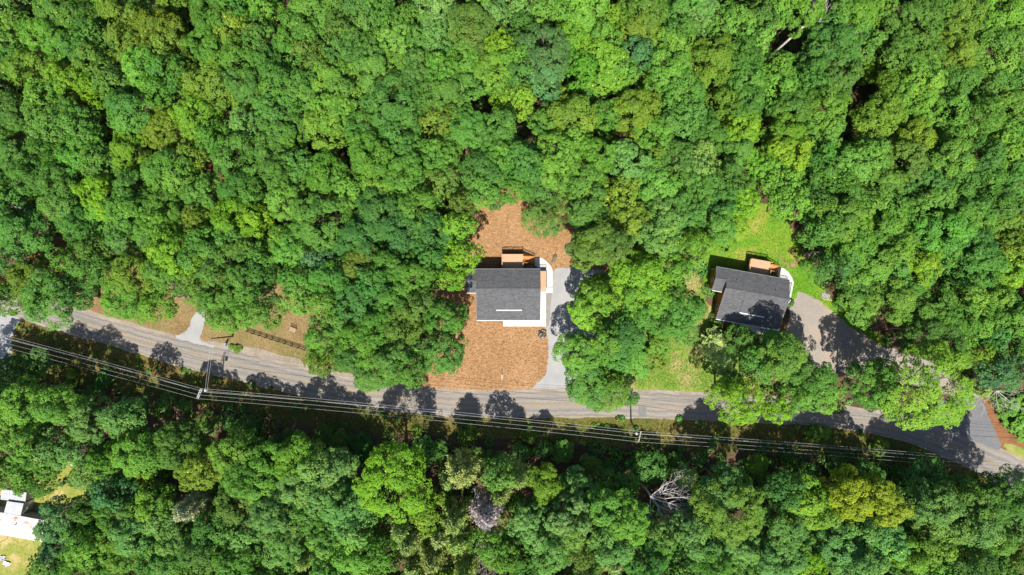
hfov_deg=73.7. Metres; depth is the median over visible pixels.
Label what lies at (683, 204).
broadleaf tree
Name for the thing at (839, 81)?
broadleaf tree
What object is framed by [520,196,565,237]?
broadleaf tree
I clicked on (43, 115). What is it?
broadleaf tree
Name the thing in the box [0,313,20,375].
gravel lot
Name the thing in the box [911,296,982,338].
broadleaf tree
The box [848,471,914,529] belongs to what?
broadleaf tree
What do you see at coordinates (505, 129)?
broadleaf tree
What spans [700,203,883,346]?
lawn
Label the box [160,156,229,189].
bare soil
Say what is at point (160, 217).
broadleaf tree
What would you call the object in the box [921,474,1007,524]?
broadleaf tree
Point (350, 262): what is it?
broadleaf tree
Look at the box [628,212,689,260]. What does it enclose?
broadleaf tree
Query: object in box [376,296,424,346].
broadleaf tree
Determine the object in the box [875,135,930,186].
broadleaf tree
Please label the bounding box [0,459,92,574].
grass
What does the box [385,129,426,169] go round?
broadleaf tree
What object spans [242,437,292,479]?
broadleaf tree
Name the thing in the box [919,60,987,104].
broadleaf tree
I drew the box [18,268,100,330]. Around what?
broadleaf tree
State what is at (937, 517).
broadleaf tree
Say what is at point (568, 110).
broadleaf tree
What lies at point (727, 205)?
broadleaf tree
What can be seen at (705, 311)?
shrub
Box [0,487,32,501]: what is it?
shed
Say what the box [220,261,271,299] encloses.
broadleaf tree
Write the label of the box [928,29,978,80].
broadleaf tree
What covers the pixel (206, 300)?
broadleaf tree
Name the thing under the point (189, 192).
broadleaf tree
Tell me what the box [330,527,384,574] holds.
broadleaf tree
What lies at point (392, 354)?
broadleaf tree
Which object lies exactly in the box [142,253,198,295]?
broadleaf tree
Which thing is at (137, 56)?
broadleaf tree
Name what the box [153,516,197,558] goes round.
broadleaf tree
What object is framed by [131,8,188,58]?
broadleaf tree
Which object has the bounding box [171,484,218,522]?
dead tree
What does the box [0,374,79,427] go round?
broadleaf tree
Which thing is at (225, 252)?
broadleaf tree
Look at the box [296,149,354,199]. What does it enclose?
broadleaf tree
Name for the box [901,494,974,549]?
broadleaf tree
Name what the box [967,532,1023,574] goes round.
broadleaf tree
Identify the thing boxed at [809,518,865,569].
broadleaf tree
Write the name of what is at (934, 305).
broadleaf tree
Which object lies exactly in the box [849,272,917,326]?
broadleaf tree
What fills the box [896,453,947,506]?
broadleaf tree
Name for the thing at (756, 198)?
broadleaf tree
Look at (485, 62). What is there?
broadleaf tree
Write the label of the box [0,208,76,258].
broadleaf tree
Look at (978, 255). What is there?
broadleaf tree
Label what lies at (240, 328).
dry grass
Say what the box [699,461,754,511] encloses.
broadleaf tree
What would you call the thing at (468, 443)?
shrub
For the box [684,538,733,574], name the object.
broadleaf tree
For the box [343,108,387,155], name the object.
broadleaf tree
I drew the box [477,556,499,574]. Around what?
dead tree
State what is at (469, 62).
broadleaf tree
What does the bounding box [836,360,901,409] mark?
broadleaf tree
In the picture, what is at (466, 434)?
shrub
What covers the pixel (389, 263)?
broadleaf tree
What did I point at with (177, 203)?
broadleaf tree
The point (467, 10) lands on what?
broadleaf tree
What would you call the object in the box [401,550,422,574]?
pine tree
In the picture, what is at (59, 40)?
broadleaf tree
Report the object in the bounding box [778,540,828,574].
broadleaf tree
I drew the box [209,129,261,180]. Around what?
broadleaf tree
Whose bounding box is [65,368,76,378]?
shrub
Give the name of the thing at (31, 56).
broadleaf tree
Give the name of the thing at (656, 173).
broadleaf tree
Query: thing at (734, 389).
broadleaf tree
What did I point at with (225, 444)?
broadleaf tree
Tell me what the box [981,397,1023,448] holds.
bare bank
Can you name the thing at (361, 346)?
broadleaf tree
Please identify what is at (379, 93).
broadleaf tree
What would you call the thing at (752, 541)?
broadleaf tree
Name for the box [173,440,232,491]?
broadleaf tree
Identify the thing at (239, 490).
broadleaf tree
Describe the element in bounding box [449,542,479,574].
pine tree
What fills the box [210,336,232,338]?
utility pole
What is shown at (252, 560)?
broadleaf tree
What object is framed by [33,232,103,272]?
bare soil
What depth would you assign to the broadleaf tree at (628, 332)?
123.28 m
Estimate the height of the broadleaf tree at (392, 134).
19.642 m
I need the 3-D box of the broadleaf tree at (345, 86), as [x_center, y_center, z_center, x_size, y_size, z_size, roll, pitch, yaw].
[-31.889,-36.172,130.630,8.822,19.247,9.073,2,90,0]
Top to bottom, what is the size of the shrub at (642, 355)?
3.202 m
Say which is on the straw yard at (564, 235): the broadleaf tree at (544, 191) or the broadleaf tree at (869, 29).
the broadleaf tree at (544, 191)
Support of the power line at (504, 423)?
attached to the utility pole at (206, 390)
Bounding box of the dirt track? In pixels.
[779,250,797,267]
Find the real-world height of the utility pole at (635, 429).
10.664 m
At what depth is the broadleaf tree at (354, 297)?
123.52 m
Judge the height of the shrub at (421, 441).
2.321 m
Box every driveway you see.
[176,310,213,347]
[534,267,609,388]
[787,292,980,399]
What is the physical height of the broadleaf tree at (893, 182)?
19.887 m
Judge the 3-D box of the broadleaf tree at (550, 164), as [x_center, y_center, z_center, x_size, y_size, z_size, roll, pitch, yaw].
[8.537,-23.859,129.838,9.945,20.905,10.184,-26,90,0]
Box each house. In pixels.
[465,254,546,320]
[708,258,791,330]
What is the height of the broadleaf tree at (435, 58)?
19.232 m
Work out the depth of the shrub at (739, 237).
137.41 m
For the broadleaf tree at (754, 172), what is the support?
on the ground at (860, 94)
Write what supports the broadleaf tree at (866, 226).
on the ground at (860, 94)
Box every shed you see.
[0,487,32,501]
[4,498,33,515]
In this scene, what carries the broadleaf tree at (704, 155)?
on the ground at (860, 94)
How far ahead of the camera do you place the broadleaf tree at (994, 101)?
121.95 m
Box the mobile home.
[0,506,53,541]
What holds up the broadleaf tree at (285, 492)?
on the ground at (860, 94)
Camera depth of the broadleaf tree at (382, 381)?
122.77 m
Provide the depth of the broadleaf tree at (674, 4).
123.35 m
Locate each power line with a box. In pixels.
[1,336,1023,464]
[1,337,1019,463]
[1,346,1022,471]
[3,342,1019,467]
[5,335,1018,461]
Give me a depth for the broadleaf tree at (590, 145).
122.59 m
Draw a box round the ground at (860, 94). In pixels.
[0,0,1023,574]
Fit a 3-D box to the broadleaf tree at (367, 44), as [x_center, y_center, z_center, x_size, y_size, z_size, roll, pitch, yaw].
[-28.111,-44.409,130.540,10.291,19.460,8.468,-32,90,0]
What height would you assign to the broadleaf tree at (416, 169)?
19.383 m
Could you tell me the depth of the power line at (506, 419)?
130.24 m
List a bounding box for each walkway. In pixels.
[503,257,551,325]
[736,268,793,333]
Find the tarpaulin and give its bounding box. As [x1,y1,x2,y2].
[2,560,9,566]
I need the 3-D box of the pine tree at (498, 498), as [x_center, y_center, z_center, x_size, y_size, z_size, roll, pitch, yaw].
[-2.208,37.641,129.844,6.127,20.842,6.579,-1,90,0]
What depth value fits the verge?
139.99 m
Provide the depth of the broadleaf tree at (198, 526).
122.37 m
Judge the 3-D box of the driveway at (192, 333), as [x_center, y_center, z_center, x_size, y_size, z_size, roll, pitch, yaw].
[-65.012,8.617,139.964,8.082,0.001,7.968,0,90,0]
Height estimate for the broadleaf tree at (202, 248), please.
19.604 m
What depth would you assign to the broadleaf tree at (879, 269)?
122.78 m
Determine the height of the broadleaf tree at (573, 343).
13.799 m
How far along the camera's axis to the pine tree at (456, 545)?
124.17 m
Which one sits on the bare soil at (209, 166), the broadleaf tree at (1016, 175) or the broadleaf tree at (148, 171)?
the broadleaf tree at (148, 171)
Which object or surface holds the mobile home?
on the grass at (16, 552)
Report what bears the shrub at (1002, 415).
on the ground at (860, 94)
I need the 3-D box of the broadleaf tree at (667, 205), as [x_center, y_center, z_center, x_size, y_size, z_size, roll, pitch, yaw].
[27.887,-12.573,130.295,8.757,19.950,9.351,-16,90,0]
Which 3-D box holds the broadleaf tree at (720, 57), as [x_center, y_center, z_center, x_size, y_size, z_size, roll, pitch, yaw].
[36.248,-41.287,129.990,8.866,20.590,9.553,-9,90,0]
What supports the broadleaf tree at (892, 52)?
on the ground at (860, 94)
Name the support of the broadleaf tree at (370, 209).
on the ground at (860, 94)
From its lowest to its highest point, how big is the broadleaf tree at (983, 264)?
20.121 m
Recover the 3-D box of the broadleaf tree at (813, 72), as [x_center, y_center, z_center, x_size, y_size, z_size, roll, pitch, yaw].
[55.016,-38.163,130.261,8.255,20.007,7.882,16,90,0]
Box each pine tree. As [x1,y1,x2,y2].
[260,552,282,572]
[294,540,319,572]
[389,502,420,544]
[396,519,426,555]
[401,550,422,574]
[417,537,449,574]
[420,560,444,574]
[426,518,449,550]
[438,472,456,492]
[438,493,471,536]
[444,445,483,489]
[445,518,477,555]
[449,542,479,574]
[485,470,514,505]
[504,455,530,489]
[534,550,558,574]
[592,536,626,574]
[667,461,698,492]
[698,325,730,358]
[703,340,738,374]
[894,503,916,523]
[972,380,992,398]
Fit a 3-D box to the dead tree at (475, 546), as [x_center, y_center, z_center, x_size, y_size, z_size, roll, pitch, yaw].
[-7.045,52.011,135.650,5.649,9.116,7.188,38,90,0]
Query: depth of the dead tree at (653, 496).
129.46 m
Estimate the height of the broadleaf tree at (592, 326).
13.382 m
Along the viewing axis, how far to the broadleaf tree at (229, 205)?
123.33 m
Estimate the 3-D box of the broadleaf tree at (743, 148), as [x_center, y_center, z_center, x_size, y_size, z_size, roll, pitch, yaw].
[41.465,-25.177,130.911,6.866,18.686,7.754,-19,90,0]
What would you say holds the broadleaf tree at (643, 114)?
on the ground at (860, 94)
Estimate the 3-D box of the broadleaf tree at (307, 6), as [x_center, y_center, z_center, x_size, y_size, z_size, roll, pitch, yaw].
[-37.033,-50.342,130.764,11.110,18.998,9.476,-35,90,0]
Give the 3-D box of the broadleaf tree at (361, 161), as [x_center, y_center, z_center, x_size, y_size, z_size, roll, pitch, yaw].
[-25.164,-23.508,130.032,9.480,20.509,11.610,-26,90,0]
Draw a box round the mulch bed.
[171,278,187,297]
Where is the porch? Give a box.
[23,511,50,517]
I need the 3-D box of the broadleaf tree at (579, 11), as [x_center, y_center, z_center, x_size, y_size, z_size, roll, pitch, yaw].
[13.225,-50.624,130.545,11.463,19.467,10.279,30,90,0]
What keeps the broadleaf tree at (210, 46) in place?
on the ground at (860, 94)
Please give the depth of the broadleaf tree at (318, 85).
123.19 m
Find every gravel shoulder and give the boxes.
[3,313,1006,487]
[7,290,1023,461]
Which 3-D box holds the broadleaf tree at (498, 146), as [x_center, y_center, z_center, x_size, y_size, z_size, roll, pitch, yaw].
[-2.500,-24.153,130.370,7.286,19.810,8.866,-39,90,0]
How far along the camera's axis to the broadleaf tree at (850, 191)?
123.33 m
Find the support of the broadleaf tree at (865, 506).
on the ground at (860, 94)
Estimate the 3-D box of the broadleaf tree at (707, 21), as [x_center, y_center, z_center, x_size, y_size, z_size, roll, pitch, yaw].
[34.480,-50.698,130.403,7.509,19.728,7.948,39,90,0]
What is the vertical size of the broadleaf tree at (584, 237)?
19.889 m
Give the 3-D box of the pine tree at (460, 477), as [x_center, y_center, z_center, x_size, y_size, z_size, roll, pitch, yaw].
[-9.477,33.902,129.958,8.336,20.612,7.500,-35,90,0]
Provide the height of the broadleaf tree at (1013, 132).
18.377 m
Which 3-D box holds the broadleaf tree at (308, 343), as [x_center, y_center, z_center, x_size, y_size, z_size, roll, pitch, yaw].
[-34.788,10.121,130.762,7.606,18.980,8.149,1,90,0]
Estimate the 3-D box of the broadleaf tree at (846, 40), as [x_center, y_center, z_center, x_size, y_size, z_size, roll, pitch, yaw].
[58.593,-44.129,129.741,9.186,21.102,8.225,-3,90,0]
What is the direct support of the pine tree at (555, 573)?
on the ground at (860, 94)
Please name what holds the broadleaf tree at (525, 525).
on the ground at (860, 94)
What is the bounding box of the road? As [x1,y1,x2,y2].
[0,295,1023,491]
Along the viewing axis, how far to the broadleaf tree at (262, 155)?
123.21 m
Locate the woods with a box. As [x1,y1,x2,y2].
[0,0,1023,574]
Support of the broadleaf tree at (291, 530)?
on the ground at (860, 94)
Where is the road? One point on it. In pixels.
(343, 395)
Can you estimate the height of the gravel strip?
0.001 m
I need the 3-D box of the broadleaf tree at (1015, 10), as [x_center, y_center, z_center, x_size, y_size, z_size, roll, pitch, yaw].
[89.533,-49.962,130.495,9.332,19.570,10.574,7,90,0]
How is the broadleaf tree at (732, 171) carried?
on the ground at (860, 94)
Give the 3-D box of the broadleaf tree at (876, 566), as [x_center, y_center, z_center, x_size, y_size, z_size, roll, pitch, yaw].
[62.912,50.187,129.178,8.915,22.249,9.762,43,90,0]
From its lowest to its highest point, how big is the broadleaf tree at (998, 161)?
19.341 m
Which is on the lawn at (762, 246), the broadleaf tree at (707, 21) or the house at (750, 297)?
the house at (750, 297)
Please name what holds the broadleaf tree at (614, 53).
on the ground at (860, 94)
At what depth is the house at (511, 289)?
135.03 m
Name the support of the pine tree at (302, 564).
on the ground at (860, 94)
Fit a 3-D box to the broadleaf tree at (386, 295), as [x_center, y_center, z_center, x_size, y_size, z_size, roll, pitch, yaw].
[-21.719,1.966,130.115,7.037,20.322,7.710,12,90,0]
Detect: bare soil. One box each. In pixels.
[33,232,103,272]
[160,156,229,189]
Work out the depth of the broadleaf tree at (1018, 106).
123.73 m
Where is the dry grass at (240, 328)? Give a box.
[78,265,419,383]
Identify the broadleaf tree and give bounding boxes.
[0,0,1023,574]
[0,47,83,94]
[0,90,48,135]
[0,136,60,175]
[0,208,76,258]
[0,352,36,389]
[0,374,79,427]
[0,421,82,470]
[4,155,64,195]
[5,256,73,300]
[16,16,78,65]
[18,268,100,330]
[20,93,83,144]
[26,382,108,425]
[31,0,106,40]
[32,494,90,543]
[34,162,87,206]
[35,177,99,232]
[37,521,85,570]
[41,61,98,104]
[53,25,118,69]
[54,138,119,177]
[54,202,107,243]
[56,394,115,442]
[58,522,117,569]
[58,539,118,574]
[70,174,131,220]
[91,490,157,535]
[94,0,146,38]
[99,274,162,318]
[100,185,166,240]
[101,248,161,299]
[102,210,154,255]
[103,88,165,136]
[105,528,158,574]
[107,507,174,557]
[108,426,167,478]
[109,131,160,171]
[112,167,171,206]
[117,44,173,94]
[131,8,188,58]
[133,532,191,574]
[136,204,193,243]
[138,103,196,149]
[140,147,199,200]
[141,232,208,279]
[142,185,186,227]
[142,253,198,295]
[150,418,218,469]
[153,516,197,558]
[167,90,230,147]
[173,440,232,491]
[175,232,230,279]
[176,525,229,574]
[178,171,226,215]
[180,24,240,76]
[180,52,241,113]
[188,0,245,45]
[189,502,244,555]
[193,279,247,325]
[205,6,259,53]
[206,426,266,476]
[208,482,256,527]
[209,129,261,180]
[209,192,263,240]
[211,532,261,574]
[213,230,263,277]
[215,171,265,215]
[216,35,263,85]
[217,65,273,107]
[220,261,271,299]
[220,454,270,497]
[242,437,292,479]
[242,457,285,507]
[246,484,303,535]
[250,91,303,131]
[252,131,300,178]
[253,56,299,104]
[256,105,310,152]
[257,153,306,193]
[258,518,308,568]
[261,503,308,551]
[264,181,306,221]
[270,226,318,271]
[273,429,325,483]
[274,461,323,508]
[276,9,321,56]
[283,0,342,40]
[285,68,325,117]
[287,192,354,256]
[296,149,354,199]
[298,102,346,151]
[302,471,347,516]
[303,320,342,363]
[304,507,342,549]
[307,87,358,134]
[307,256,353,298]
[308,53,356,101]
[317,446,359,494]
[318,70,363,115]
[318,298,358,338]
[318,481,374,536]
[330,213,382,263]
[330,337,376,381]
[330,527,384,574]
[334,275,385,328]
[334,320,383,370]
[337,22,385,76]
[338,0,386,36]
[342,239,384,282]
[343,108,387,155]
[343,128,401,182]
[350,41,399,95]
[351,440,432,523]
[353,183,405,240]
[353,305,403,349]
[353,347,403,388]
[358,67,425,129]
[358,165,401,205]
[368,248,415,287]
[372,280,411,318]
[372,336,415,384]
[373,18,425,69]
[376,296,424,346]
[378,106,425,156]
[378,208,425,260]
[382,150,429,198]
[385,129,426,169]
[390,258,437,297]
[395,185,444,229]
[397,43,441,89]
[412,0,459,39]
[412,209,452,249]
[416,10,457,54]
[417,64,471,122]
[419,331,468,374]
[420,132,461,180]
[423,49,463,97]
[423,297,468,335]
[441,1,495,52]
[443,39,484,86]
[446,106,490,154]
[458,147,506,198]
[469,50,520,96]
[476,137,520,178]
[477,106,517,152]
[500,137,546,186]
[506,497,556,551]
[511,22,574,86]
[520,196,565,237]
[524,461,565,510]
[524,521,572,574]
[525,167,565,208]
[534,130,581,191]
[544,93,598,139]
[546,490,591,543]
[551,0,610,43]
[551,21,591,59]
[551,331,605,375]
[554,464,597,505]
[554,503,599,555]
[557,154,608,200]
[562,180,607,229]
[564,359,608,412]
[567,276,611,332]
[568,134,617,177]
[571,219,615,273]
[577,37,634,98]
[584,370,629,412]
[584,514,637,565]
[585,481,634,535]
[590,225,633,265]
[598,494,650,547]
[600,138,652,186]
[600,315,647,359]
[608,250,669,303]
[609,201,650,239]
[610,86,661,140]
[611,0,669,37]
[612,278,671,320]
[616,7,659,55]
[623,540,668,574]
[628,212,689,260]
[630,158,683,211]
[631,114,676,155]
[635,194,689,241]
[643,41,693,99]
[645,22,695,69]
[650,91,713,153]
[655,287,704,338]
[656,137,699,178]
[657,0,712,34]
[657,67,708,124]
[660,189,709,230]
[665,505,703,552]
[672,139,726,188]
[673,164,724,214]
[673,511,725,566]
[676,224,716,268]
[679,0,719,38]
[683,110,728,154]
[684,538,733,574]
[688,33,734,88]
[688,468,765,548]
[697,204,735,248]
[698,186,739,226]
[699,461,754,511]
[702,377,763,425]
[703,160,755,204]
[706,0,757,54]
[712,106,762,154]
[712,519,762,565]
[713,127,754,171]
[720,35,763,85]
[720,181,760,223]
[721,531,769,574]
[722,84,765,127]
[724,58,768,104]
[728,143,775,183]
[749,525,807,574]
[756,135,813,181]
[756,330,809,381]
[758,111,806,153]
[759,500,808,554]
[763,87,816,130]
[767,472,835,530]
[772,0,825,39]
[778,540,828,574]
[785,57,831,99]
[785,355,836,397]
[795,82,852,137]
[801,196,865,242]
[803,23,860,67]
[808,463,877,522]
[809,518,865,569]
[810,50,863,106]
[816,208,876,250]
[817,224,879,271]
[819,0,880,39]
[820,176,873,219]
[828,140,890,187]
[828,529,891,574]
[830,6,874,49]
[834,246,893,292]
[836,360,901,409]
[837,89,908,142]
[846,165,907,207]
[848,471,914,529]
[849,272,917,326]
[855,508,910,561]
[862,205,907,250]
[866,29,946,84]
[868,225,916,273]
[871,335,976,430]
[873,55,948,109]
[874,0,946,53]
[874,77,945,126]
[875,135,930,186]
[881,530,931,574]
[884,261,936,300]
[884,277,958,330]
[886,114,937,161]
[887,304,966,361]
[888,104,934,141]
[890,239,942,291]
[894,176,956,227]
[895,163,950,204]
[895,475,965,526]
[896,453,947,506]
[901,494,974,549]
[901,520,958,569]
[911,203,977,259]
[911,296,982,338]
[919,0,990,48]
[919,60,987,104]
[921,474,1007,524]
[922,134,977,188]
[925,535,999,574]
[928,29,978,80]
[928,89,970,137]
[929,186,993,229]
[932,229,998,269]
[935,91,1006,137]
[935,500,1005,551]
[937,200,1000,246]
[938,237,1010,290]
[951,463,1023,521]
[953,133,1006,185]
[954,0,1023,44]
[957,519,1018,564]
[961,22,1023,79]
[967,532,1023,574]
[968,118,1023,156]
[970,52,1023,99]
[972,179,1023,232]
[972,495,1023,545]
[974,89,1023,128]
[974,201,1023,246]
[977,284,1023,341]
[981,157,1023,202]
[982,250,1023,291]
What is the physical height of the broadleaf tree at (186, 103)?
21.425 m
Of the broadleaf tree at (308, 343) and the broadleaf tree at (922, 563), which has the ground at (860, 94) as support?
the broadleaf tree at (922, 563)
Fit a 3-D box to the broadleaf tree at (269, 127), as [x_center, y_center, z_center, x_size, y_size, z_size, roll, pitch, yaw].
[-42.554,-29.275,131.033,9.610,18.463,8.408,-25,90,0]
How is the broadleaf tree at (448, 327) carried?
on the straw yard at (564, 235)
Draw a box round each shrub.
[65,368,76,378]
[65,378,72,384]
[96,371,113,387]
[154,398,170,415]
[233,345,241,353]
[412,435,432,451]
[457,423,478,442]
[457,435,471,446]
[519,425,537,444]
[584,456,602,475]
[609,362,630,385]
[622,345,653,378]
[643,348,668,375]
[672,279,687,296]
[688,300,707,320]
[711,231,737,254]
[726,220,749,241]
[801,424,820,443]
[815,424,831,440]
[833,297,847,311]
[868,436,889,457]
[995,396,1014,419]
[1001,394,1023,433]
[1006,414,1023,442]
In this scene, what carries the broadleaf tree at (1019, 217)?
on the ground at (860, 94)
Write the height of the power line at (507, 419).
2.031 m
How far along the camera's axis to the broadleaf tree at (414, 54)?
123.52 m
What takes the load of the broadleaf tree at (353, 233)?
on the ground at (860, 94)
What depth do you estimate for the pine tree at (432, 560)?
123.99 m
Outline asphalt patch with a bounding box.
[638,407,645,415]
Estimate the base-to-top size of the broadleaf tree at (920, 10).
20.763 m
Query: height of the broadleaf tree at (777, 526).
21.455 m
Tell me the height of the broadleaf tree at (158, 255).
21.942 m
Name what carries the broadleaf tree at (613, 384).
on the ground at (860, 94)
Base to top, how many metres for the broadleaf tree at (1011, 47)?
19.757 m
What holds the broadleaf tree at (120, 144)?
on the ground at (860, 94)
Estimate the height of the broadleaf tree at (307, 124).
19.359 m
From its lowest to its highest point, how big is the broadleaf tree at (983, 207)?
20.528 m
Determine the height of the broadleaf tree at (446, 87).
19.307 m
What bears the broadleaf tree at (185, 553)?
on the ground at (860, 94)
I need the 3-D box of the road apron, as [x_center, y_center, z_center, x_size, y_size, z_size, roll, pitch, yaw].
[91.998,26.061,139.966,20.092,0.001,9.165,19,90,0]
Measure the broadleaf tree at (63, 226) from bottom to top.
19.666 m
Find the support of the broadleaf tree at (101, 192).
on the ground at (860, 94)
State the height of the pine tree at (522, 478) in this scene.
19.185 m
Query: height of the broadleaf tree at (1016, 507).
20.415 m
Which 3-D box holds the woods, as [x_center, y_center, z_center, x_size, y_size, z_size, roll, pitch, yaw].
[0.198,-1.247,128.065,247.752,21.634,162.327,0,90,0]
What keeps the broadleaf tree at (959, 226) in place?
on the ground at (860, 94)
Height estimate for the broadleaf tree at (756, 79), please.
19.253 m
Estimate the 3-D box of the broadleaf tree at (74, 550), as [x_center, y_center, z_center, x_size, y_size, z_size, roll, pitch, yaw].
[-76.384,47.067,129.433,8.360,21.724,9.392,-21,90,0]
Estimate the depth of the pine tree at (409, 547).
122.77 m
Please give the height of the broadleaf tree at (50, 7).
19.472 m
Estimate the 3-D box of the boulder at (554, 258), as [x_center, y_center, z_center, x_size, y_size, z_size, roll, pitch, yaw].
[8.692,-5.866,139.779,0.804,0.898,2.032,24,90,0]
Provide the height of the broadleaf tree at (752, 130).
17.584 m
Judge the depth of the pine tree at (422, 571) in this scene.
129.87 m
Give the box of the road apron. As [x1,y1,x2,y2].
[910,395,1000,449]
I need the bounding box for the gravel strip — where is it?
[546,293,551,326]
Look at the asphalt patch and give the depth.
139.96 m
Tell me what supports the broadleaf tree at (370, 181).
on the ground at (860, 94)
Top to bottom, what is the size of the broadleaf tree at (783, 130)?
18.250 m
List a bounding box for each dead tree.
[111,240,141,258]
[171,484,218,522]
[467,480,504,531]
[472,538,493,568]
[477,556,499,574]
[640,470,700,530]
[766,0,849,60]
[970,377,1023,418]
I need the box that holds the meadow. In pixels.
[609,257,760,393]
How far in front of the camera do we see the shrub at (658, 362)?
137.05 m
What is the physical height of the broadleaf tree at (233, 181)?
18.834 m
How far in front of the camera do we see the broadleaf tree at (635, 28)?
123.43 m
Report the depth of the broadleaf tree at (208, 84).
122.66 m
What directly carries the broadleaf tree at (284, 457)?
on the ground at (860, 94)
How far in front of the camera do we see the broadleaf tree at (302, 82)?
123.52 m
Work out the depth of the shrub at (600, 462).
138.58 m
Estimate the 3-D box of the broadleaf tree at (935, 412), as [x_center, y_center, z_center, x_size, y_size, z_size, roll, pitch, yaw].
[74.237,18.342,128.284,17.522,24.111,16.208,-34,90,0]
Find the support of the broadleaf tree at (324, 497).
on the ground at (860, 94)
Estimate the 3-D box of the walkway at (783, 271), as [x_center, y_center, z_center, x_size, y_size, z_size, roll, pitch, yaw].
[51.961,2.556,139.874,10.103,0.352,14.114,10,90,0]
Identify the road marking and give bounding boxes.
[14,301,1023,479]
[49,313,1023,480]
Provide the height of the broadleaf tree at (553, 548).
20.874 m
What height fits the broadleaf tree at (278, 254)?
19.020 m
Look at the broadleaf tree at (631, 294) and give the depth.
122.40 m
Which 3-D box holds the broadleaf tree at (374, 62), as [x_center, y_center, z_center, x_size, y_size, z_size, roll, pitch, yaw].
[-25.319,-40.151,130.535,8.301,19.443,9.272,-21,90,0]
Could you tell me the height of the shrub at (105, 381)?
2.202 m
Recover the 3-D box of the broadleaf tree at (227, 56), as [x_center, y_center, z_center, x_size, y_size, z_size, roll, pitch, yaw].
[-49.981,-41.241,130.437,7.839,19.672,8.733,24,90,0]
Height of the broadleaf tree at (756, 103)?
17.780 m
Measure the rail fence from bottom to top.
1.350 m
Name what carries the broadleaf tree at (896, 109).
on the ground at (860, 94)
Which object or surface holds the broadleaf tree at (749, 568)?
on the ground at (860, 94)
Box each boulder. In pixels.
[538,329,545,338]
[551,254,556,262]
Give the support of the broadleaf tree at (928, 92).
on the ground at (860, 94)
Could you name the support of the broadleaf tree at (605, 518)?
on the ground at (860, 94)
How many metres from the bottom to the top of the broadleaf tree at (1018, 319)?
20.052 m
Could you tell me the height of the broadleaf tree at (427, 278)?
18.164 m
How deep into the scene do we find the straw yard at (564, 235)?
139.98 m
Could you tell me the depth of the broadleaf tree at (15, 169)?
123.69 m
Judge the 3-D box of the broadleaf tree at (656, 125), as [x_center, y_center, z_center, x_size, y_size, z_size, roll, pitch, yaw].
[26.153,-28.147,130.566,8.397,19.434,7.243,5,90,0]
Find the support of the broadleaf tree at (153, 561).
on the ground at (860, 94)
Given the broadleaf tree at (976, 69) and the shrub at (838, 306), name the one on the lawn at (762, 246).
the shrub at (838, 306)
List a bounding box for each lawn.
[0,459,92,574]
[68,266,409,383]
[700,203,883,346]
[1004,444,1023,458]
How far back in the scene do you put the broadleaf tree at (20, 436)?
122.12 m
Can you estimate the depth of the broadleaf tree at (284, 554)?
121.31 m
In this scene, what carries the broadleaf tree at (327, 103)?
on the ground at (860, 94)
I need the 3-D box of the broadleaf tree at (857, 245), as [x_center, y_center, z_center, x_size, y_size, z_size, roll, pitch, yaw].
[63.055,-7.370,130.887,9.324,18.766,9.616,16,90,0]
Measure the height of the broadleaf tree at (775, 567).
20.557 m
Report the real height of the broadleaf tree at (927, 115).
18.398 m
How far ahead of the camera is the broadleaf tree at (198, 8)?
121.52 m
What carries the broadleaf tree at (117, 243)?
on the ground at (860, 94)
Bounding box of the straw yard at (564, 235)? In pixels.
[414,180,621,389]
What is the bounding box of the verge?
[1,320,1020,534]
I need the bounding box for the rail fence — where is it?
[245,331,307,350]
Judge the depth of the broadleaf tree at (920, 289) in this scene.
123.31 m
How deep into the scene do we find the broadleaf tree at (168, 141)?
124.23 m
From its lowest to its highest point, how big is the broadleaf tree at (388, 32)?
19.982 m
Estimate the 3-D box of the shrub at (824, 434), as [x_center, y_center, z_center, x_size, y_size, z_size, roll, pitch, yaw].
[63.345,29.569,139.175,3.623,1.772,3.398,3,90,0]
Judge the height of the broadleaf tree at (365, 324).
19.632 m
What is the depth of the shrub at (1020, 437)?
137.67 m
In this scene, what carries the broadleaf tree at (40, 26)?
on the ground at (860, 94)
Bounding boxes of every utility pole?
[197,384,221,398]
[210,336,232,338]
[630,420,640,441]
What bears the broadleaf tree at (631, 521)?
on the ground at (860, 94)
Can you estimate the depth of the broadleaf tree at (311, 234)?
122.39 m
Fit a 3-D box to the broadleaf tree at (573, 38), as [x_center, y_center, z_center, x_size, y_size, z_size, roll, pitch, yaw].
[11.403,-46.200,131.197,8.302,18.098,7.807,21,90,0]
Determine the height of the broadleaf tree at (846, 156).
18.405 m
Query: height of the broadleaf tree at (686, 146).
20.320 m

